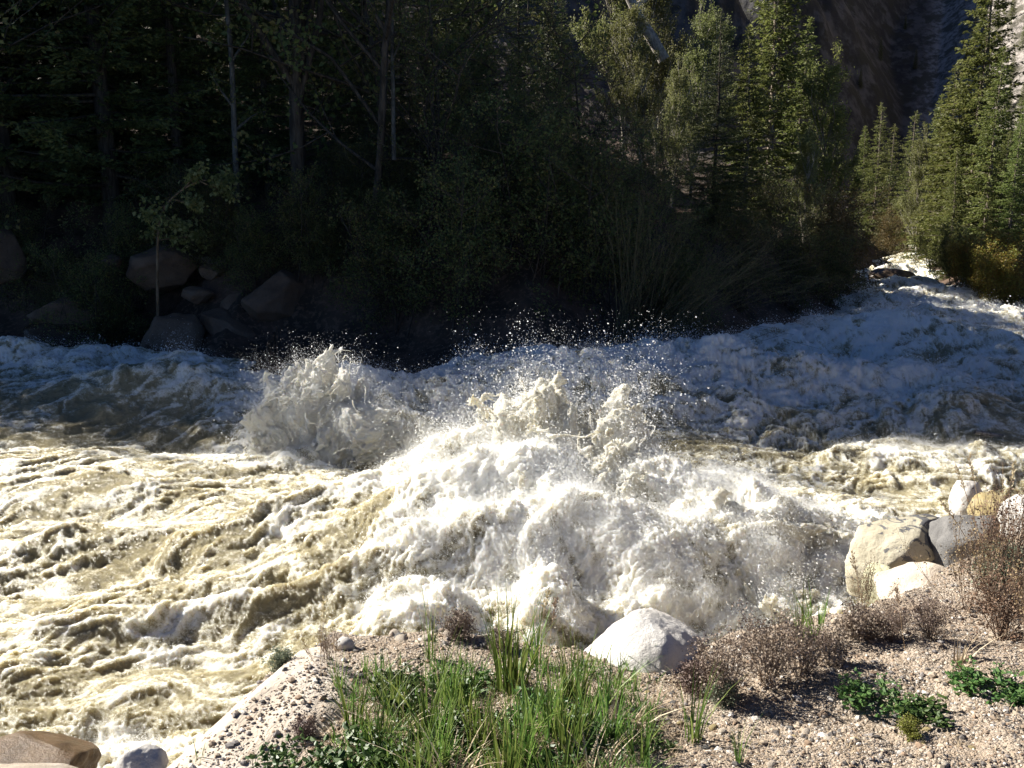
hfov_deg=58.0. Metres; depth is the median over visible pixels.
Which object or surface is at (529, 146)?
alder shrub
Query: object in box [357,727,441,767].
leafy herb
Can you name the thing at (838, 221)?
russet shrub
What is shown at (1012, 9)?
spruce tree
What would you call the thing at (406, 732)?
dry tuft
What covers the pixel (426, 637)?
stone
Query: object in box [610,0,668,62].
leaning snag
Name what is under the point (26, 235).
alder shrub
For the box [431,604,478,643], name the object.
dry bush
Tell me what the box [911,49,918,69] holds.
spruce tree
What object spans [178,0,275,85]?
spruce tree
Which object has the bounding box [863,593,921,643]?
dry bush
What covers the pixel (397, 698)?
grass tuft
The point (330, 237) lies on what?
alder shrub
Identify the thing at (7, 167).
spruce tree
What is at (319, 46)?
spruce tree
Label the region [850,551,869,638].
dry stalk
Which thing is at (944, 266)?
willow bush
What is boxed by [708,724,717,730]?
stone
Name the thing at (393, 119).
aspen tree
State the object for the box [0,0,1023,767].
ground
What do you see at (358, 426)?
white spray
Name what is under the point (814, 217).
alder shrub
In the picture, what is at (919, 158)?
cottonwood tree
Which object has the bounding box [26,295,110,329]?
boulder
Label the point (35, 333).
boulder
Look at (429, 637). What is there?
grass tuft
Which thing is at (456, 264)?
alder shrub
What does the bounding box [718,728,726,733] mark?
stone
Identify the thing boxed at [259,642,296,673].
cushion plant
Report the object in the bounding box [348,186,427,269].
alder shrub
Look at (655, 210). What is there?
alder shrub
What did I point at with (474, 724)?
grass tuft
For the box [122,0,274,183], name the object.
spruce tree
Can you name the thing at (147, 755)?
boulder
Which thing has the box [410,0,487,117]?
spruce tree
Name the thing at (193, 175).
sapling
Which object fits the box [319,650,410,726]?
grass tuft
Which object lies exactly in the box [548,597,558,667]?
dry stalk
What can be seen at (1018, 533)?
dry bush
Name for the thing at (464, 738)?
leafy herb
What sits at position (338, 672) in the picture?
grass tuft
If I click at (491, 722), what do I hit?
dry tuft
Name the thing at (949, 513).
dry stalk
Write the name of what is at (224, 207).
alder shrub
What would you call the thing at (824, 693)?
stone
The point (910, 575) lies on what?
boulder
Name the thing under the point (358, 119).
spruce tree
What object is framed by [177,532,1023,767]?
gravel
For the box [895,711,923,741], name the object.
cushion plant
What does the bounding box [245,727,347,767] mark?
leafy herb
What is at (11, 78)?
alder tree
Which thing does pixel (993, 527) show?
dry bush
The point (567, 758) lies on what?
grass tuft
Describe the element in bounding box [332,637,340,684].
dry stalk
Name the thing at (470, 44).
spruce tree
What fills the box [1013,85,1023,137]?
spruce tree
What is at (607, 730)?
grass tuft
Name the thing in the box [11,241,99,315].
alder shrub
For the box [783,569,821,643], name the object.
grass tuft
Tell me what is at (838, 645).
dry bush
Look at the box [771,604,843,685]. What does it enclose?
dry bush
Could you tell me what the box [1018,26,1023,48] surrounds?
spruce tree
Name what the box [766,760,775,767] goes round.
stone
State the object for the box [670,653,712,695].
dry bush
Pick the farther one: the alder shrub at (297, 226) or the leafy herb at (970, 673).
the alder shrub at (297, 226)
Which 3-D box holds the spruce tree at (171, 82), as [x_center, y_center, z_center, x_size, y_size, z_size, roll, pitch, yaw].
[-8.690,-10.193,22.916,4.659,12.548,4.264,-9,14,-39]
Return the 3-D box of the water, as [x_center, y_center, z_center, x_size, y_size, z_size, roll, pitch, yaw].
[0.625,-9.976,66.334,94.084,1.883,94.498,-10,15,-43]
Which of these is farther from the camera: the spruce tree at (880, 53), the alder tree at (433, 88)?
the spruce tree at (880, 53)
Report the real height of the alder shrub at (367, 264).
4.954 m
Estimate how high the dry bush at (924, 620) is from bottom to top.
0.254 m
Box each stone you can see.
[335,636,354,649]
[389,629,400,635]
[395,634,406,641]
[420,634,431,640]
[478,641,487,648]
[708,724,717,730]
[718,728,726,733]
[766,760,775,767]
[802,727,810,733]
[820,691,827,695]
[921,727,931,731]
[941,760,949,766]
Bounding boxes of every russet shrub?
[777,171,904,304]
[868,204,911,256]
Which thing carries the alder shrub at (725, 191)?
on the ground at (898, 88)
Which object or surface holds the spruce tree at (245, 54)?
on the ground at (898, 88)
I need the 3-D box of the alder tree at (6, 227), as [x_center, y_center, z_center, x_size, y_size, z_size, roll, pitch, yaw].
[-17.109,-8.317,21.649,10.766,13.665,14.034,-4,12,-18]
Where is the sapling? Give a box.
[132,158,249,315]
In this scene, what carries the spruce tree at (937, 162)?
on the ground at (898, 88)
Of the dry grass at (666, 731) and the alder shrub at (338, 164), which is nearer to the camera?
the dry grass at (666, 731)
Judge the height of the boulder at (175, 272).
1.124 m
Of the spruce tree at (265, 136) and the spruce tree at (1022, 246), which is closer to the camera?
the spruce tree at (265, 136)
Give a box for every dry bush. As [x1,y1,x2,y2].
[287,712,319,745]
[298,618,338,662]
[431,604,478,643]
[485,622,524,650]
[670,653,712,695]
[682,625,771,713]
[726,594,817,697]
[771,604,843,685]
[813,619,855,669]
[834,596,902,644]
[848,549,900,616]
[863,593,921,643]
[895,505,1008,614]
[901,588,965,644]
[954,552,1023,640]
[955,462,1023,599]
[967,538,1023,590]
[991,473,1023,597]
[999,547,1023,648]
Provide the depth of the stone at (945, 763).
2.84 m
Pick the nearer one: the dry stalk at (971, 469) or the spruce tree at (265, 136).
the dry stalk at (971, 469)
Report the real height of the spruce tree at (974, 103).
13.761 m
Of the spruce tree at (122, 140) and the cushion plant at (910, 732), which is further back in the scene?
the spruce tree at (122, 140)
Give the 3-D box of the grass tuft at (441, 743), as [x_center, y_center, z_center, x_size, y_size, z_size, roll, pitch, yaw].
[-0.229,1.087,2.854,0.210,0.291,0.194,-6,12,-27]
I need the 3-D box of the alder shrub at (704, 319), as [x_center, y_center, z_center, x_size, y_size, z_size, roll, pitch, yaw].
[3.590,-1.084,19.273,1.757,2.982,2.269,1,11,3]
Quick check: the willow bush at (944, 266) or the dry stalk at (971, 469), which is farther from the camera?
the willow bush at (944, 266)
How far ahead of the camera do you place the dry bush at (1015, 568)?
3.62 m
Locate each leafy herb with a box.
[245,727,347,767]
[329,717,413,767]
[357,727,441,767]
[363,663,435,716]
[429,705,522,751]
[431,664,495,701]
[495,686,592,734]
[536,738,607,767]
[571,709,635,748]
[627,724,682,754]
[834,667,931,718]
[891,686,954,727]
[945,655,1023,706]
[1000,671,1023,705]
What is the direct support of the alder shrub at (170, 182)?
on the ground at (898, 88)
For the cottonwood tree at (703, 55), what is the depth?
30.32 m
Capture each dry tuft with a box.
[329,696,433,736]
[355,717,505,767]
[445,684,547,755]
[533,706,644,767]
[603,674,701,729]
[946,625,1000,670]
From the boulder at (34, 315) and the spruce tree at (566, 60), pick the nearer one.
the boulder at (34, 315)
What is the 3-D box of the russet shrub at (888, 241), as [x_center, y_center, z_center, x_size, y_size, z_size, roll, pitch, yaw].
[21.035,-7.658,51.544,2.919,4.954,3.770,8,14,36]
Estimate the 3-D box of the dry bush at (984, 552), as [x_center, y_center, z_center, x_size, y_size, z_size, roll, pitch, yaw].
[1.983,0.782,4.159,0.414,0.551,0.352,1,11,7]
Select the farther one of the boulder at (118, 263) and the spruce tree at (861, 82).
the spruce tree at (861, 82)
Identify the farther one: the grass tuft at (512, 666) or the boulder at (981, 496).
the boulder at (981, 496)
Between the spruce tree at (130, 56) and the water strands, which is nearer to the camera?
the water strands
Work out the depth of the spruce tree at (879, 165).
58.41 m
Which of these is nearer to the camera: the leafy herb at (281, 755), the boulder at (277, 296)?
the leafy herb at (281, 755)
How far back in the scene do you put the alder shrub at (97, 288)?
19.43 m
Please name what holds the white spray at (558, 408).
on the water
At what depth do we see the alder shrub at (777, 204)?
27.41 m
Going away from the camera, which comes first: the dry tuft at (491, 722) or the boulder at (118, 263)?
the dry tuft at (491, 722)
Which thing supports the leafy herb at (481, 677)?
on the ground at (898, 88)
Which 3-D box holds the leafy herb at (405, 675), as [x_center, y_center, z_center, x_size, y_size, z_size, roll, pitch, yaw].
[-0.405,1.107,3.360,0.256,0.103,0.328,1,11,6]
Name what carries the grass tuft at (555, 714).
on the ground at (898, 88)
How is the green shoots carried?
on the ground at (898, 88)
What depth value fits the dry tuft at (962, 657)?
3.57 m
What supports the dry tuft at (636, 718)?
on the ground at (898, 88)
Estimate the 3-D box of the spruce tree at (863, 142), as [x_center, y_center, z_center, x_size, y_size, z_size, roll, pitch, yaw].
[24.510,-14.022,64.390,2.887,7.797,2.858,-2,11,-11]
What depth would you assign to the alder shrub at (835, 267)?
27.48 m
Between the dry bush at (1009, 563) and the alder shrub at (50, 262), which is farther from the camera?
the alder shrub at (50, 262)
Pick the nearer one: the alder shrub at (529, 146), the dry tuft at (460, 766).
the dry tuft at (460, 766)
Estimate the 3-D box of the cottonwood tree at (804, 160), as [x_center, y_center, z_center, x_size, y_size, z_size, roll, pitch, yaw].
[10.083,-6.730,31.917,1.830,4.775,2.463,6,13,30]
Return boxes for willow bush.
[895,218,987,287]
[942,224,1023,295]
[963,229,1023,307]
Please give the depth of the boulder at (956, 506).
8.04 m
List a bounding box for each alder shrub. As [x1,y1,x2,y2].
[0,189,99,311]
[0,237,168,346]
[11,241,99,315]
[58,186,186,324]
[85,221,161,285]
[116,150,255,288]
[174,164,261,287]
[197,193,307,296]
[260,156,353,286]
[274,204,362,301]
[306,132,399,226]
[312,169,507,345]
[315,132,391,239]
[331,96,460,209]
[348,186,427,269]
[359,142,435,235]
[381,138,528,335]
[408,77,651,319]
[410,101,589,254]
[493,110,573,244]
[505,121,671,325]
[569,139,641,257]
[570,179,713,311]
[583,147,684,275]
[610,237,731,337]
[643,201,729,311]
[646,265,732,339]
[670,153,785,251]
[709,203,789,319]
[726,213,848,316]
[736,165,802,264]
[774,196,857,270]
[778,217,874,309]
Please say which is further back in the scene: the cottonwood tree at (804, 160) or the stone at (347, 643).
the cottonwood tree at (804, 160)
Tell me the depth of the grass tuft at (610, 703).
3.31 m
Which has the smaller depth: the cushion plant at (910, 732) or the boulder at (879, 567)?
the cushion plant at (910, 732)
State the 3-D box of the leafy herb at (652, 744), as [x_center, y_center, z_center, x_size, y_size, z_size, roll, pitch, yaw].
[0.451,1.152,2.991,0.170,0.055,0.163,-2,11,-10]
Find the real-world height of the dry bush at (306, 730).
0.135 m
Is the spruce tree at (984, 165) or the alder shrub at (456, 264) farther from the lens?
the spruce tree at (984, 165)
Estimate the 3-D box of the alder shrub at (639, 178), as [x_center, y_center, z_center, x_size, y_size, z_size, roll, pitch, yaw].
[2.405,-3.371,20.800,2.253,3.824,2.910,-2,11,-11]
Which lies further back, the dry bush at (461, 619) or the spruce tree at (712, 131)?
the spruce tree at (712, 131)
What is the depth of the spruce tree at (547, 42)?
25.16 m
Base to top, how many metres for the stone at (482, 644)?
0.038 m
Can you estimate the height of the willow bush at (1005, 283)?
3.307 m
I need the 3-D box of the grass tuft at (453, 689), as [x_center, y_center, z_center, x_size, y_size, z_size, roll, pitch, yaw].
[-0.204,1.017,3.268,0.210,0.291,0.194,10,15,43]
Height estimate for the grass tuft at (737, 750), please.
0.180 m
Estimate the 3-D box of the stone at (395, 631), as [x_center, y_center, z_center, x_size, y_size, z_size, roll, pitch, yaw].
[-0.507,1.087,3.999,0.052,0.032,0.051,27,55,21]
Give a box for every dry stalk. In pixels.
[320,595,328,676]
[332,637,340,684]
[425,587,438,681]
[470,550,491,623]
[539,586,551,668]
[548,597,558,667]
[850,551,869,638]
[894,586,904,648]
[938,499,982,581]
[954,465,986,559]
[967,453,982,523]
[1007,460,1015,540]
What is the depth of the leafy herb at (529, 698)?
3.18 m
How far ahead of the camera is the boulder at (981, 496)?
7.59 m
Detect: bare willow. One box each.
[596,164,862,346]
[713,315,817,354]
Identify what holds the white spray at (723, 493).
on the water
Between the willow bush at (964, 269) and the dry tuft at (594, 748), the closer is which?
the dry tuft at (594, 748)
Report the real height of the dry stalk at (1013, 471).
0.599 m
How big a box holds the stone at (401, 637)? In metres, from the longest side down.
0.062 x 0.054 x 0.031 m
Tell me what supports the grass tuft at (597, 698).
on the ground at (898, 88)
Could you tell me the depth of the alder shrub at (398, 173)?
20.05 m
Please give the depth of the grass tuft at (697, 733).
3.08 m
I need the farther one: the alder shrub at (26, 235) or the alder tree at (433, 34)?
the alder tree at (433, 34)
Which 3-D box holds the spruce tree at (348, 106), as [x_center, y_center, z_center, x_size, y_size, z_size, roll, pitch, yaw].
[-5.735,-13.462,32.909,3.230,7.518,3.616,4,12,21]
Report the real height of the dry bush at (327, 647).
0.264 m
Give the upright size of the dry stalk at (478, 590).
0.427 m
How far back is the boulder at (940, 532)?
6.07 m
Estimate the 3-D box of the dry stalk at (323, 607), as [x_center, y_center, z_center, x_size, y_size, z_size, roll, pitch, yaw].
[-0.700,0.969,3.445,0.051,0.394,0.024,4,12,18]
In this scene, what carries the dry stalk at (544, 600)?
on the ground at (898, 88)
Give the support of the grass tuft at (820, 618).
on the ground at (898, 88)
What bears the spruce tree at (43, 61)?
on the ground at (898, 88)
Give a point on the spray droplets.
(704, 473)
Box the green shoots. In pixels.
[317,640,677,767]
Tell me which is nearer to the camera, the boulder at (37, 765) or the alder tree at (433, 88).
the boulder at (37, 765)
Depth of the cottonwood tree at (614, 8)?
34.58 m
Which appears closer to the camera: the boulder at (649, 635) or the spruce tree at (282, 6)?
the boulder at (649, 635)
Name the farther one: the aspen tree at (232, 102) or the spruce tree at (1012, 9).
the spruce tree at (1012, 9)
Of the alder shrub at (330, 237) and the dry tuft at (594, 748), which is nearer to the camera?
the dry tuft at (594, 748)
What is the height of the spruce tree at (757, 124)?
6.498 m
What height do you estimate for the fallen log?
0.344 m
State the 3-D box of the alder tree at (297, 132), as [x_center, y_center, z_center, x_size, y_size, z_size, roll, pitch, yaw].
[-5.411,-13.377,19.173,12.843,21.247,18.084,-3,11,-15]
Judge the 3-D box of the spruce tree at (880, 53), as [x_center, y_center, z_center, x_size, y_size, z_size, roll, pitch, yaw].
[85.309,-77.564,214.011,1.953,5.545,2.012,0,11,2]
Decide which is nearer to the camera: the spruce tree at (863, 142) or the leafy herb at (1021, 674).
the leafy herb at (1021, 674)
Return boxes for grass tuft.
[187,734,205,761]
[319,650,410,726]
[327,637,358,689]
[335,666,429,744]
[355,622,462,741]
[364,688,463,767]
[366,646,414,717]
[405,686,460,767]
[409,578,443,659]
[423,639,508,720]
[425,636,479,707]
[452,666,515,754]
[467,688,531,767]
[475,570,556,695]
[478,637,588,747]
[489,683,558,767]
[494,681,616,767]
[501,595,553,669]
[526,645,586,738]
[527,661,617,762]
[548,618,607,699]
[553,639,655,721]
[568,633,644,706]
[595,650,656,748]
[599,675,668,765]
[675,659,747,743]
[730,713,762,763]
[781,572,830,638]
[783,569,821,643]
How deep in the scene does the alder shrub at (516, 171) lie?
19.64 m
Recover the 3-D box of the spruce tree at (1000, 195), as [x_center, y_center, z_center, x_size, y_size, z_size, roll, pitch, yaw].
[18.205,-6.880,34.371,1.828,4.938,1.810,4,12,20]
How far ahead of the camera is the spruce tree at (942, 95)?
50.28 m
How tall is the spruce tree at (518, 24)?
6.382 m
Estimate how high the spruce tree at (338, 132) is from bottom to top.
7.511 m
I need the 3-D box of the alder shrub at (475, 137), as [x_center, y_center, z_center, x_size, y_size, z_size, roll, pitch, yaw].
[-0.363,-3.609,19.077,3.385,4.448,2.621,5,12,23]
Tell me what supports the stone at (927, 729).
on the ground at (898, 88)
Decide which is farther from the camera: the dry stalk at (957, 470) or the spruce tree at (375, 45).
the spruce tree at (375, 45)
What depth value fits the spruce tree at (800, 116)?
36.32 m
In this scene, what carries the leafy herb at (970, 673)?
on the ground at (898, 88)
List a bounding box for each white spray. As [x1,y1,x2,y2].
[232,345,410,464]
[437,372,659,503]
[708,486,853,621]
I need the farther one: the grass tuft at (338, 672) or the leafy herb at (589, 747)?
the grass tuft at (338, 672)
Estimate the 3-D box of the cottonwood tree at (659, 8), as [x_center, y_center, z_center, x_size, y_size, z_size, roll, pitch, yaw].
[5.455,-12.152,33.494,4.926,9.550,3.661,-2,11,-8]
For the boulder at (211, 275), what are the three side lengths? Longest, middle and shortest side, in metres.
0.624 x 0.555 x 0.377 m
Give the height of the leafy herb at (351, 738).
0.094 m
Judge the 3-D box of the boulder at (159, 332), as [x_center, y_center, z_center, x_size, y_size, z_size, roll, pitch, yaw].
[-6.995,-0.767,18.997,1.351,1.348,1.308,-10,11,2]
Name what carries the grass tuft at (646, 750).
on the ground at (898, 88)
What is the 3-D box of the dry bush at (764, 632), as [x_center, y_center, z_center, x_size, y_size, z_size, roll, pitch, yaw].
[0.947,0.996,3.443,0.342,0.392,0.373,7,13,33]
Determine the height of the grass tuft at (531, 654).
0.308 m
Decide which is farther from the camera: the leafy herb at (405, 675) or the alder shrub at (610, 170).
the alder shrub at (610, 170)
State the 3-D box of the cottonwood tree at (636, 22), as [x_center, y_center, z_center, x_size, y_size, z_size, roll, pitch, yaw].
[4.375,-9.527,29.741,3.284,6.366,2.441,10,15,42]
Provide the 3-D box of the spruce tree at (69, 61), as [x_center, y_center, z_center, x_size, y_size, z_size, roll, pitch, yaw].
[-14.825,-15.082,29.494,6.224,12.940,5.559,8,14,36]
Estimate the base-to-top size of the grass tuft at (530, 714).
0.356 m
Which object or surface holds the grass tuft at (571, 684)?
on the ground at (898, 88)
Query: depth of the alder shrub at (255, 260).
19.44 m
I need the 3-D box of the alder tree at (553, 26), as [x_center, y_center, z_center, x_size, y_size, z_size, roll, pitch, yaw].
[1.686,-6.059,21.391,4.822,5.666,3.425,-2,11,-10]
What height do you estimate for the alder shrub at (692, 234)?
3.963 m
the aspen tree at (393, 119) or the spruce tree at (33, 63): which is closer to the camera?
the aspen tree at (393, 119)
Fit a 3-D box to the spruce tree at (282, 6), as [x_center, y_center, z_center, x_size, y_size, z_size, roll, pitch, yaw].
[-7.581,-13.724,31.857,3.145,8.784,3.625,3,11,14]
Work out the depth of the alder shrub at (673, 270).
19.55 m
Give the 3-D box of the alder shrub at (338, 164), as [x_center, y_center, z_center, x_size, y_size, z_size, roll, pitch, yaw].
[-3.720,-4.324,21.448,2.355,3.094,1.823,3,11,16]
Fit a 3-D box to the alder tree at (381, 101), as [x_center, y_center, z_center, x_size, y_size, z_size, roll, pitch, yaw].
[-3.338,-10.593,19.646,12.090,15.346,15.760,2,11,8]
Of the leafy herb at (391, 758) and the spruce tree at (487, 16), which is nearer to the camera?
the leafy herb at (391, 758)
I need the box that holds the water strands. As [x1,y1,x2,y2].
[227,350,673,490]
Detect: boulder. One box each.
[0,229,27,284]
[0,730,101,767]
[0,763,77,767]
[23,323,92,347]
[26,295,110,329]
[103,255,121,268]
[115,743,168,767]
[126,245,197,293]
[140,313,205,351]
[167,647,357,767]
[181,286,214,303]
[198,264,224,279]
[200,308,254,337]
[220,293,239,309]
[241,270,305,321]
[584,608,702,672]
[845,514,939,597]
[860,562,891,605]
[868,268,915,279]
[874,561,944,599]
[928,515,999,567]
[948,480,982,514]
[967,490,1004,533]
[997,494,1023,539]
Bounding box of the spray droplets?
[0,276,1023,767]
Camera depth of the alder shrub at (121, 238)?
20.81 m
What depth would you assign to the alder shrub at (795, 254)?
25.11 m
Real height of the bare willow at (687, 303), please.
4.083 m
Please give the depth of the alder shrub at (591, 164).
17.82 m
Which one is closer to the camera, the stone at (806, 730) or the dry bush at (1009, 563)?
the stone at (806, 730)
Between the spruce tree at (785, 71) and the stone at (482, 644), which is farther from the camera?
the spruce tree at (785, 71)
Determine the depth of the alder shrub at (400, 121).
21.41 m
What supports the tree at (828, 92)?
on the ground at (898, 88)
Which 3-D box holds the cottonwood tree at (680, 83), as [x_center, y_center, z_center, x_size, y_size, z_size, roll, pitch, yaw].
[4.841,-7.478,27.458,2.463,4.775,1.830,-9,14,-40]
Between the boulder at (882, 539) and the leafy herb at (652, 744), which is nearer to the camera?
the leafy herb at (652, 744)
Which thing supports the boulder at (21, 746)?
on the ground at (898, 88)
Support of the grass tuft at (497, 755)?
on the ground at (898, 88)
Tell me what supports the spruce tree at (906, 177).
on the ground at (898, 88)
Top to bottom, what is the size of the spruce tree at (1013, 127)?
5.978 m
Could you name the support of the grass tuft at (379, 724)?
on the ground at (898, 88)
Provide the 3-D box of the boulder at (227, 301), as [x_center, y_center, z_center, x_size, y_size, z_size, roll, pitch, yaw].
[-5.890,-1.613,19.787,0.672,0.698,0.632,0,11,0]
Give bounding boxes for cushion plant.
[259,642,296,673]
[698,673,742,711]
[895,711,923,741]
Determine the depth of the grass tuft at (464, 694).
3.23 m
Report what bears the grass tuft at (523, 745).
on the ground at (898, 88)
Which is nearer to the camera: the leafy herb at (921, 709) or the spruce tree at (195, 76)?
the leafy herb at (921, 709)
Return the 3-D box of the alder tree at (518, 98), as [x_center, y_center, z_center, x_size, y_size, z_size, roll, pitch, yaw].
[0.181,-5.655,19.777,3.744,4.752,4.880,-10,15,-43]
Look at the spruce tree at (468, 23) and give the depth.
23.64 m
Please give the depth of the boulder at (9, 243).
21.56 m
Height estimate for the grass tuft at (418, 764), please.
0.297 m
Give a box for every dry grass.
[303,665,715,767]
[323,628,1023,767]
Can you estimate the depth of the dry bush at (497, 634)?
3.83 m
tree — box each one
[0,0,81,185]
[0,0,166,117]
[0,0,169,227]
[0,0,260,231]
[0,0,435,236]
[0,0,619,239]
[0,16,86,152]
[0,74,48,247]
[8,0,167,175]
[22,17,129,90]
[80,0,208,133]
[80,0,268,222]
[107,0,181,85]
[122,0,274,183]
[143,0,242,134]
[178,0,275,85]
[204,0,328,197]
[204,2,288,155]
[206,0,275,245]
[211,7,286,94]
[265,0,326,108]
[274,0,358,116]
[304,0,376,172]
[311,1,379,107]
[325,0,396,180]
[331,0,406,100]
[339,0,564,235]
[354,0,497,107]
[360,1,419,159]
[368,0,431,131]
[388,9,645,215]
[399,0,451,106]
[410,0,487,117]
[417,0,510,153]
[441,2,503,120]
[465,0,507,118]
[490,0,686,185]
[491,0,544,143]
[518,0,573,168]
[537,0,591,138]
[563,0,702,156]
[592,0,678,182]
[594,0,742,175]
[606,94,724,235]
[627,51,705,207]
[643,0,743,192]
[665,8,769,240]
[709,0,822,222]
[719,25,783,225]
[772,16,833,233]
[780,118,837,242]
[781,39,911,268]
[845,125,877,234]
[856,102,896,249]
[858,68,863,90]
[867,123,909,249]
[877,37,883,59]
[883,110,926,255]
[889,121,943,248]
[897,60,976,259]
[901,93,958,253]
[903,0,1023,249]
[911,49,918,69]
[923,147,972,279]
[942,46,1023,251]
[972,131,1019,249]
[973,113,1023,234]
[988,100,1023,238]
[988,114,1023,254]
[1007,0,1017,17]
[1008,51,1017,79]
[1011,156,1023,247]
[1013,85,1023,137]
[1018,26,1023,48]
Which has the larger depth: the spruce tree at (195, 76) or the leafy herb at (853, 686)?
the spruce tree at (195, 76)
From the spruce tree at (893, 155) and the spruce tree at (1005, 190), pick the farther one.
the spruce tree at (893, 155)
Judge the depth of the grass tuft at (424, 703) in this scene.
3.06 m
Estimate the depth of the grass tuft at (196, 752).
3.01 m
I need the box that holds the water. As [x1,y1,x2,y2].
[0,244,1023,767]
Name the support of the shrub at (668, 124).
on the ground at (898, 88)
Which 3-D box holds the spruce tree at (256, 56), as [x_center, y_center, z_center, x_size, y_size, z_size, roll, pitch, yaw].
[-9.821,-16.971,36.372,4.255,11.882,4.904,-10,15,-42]
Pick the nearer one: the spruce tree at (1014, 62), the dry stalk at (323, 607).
the dry stalk at (323, 607)
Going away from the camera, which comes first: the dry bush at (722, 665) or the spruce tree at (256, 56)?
the dry bush at (722, 665)
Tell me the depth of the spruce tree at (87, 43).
22.73 m
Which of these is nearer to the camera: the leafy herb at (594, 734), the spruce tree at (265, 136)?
the leafy herb at (594, 734)
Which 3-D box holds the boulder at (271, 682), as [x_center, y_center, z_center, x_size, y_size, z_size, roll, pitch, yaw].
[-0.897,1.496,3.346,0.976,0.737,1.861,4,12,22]
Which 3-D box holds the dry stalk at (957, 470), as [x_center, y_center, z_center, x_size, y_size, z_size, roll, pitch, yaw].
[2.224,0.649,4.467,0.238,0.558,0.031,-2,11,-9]
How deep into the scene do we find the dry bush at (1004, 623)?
3.82 m
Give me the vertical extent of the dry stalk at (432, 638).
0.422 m
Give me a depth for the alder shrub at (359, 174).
20.20 m
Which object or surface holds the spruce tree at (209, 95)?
on the ground at (898, 88)
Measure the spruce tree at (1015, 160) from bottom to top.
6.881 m
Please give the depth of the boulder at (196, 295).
19.71 m
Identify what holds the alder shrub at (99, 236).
on the ground at (898, 88)
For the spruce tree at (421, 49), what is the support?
on the ground at (898, 88)
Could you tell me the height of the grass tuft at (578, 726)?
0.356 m
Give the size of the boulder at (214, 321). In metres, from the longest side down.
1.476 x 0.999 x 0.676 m
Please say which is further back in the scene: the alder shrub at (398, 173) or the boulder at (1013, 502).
the alder shrub at (398, 173)
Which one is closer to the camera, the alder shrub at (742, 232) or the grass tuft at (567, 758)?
the grass tuft at (567, 758)
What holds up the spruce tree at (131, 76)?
on the ground at (898, 88)
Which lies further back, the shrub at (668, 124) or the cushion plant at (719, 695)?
the shrub at (668, 124)
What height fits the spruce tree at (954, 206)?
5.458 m
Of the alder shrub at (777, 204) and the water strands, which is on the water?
the water strands
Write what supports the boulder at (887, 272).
on the ground at (898, 88)
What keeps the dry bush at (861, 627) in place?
on the ground at (898, 88)
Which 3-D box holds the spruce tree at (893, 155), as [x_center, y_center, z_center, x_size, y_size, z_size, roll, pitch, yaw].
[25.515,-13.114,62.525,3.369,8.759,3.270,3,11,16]

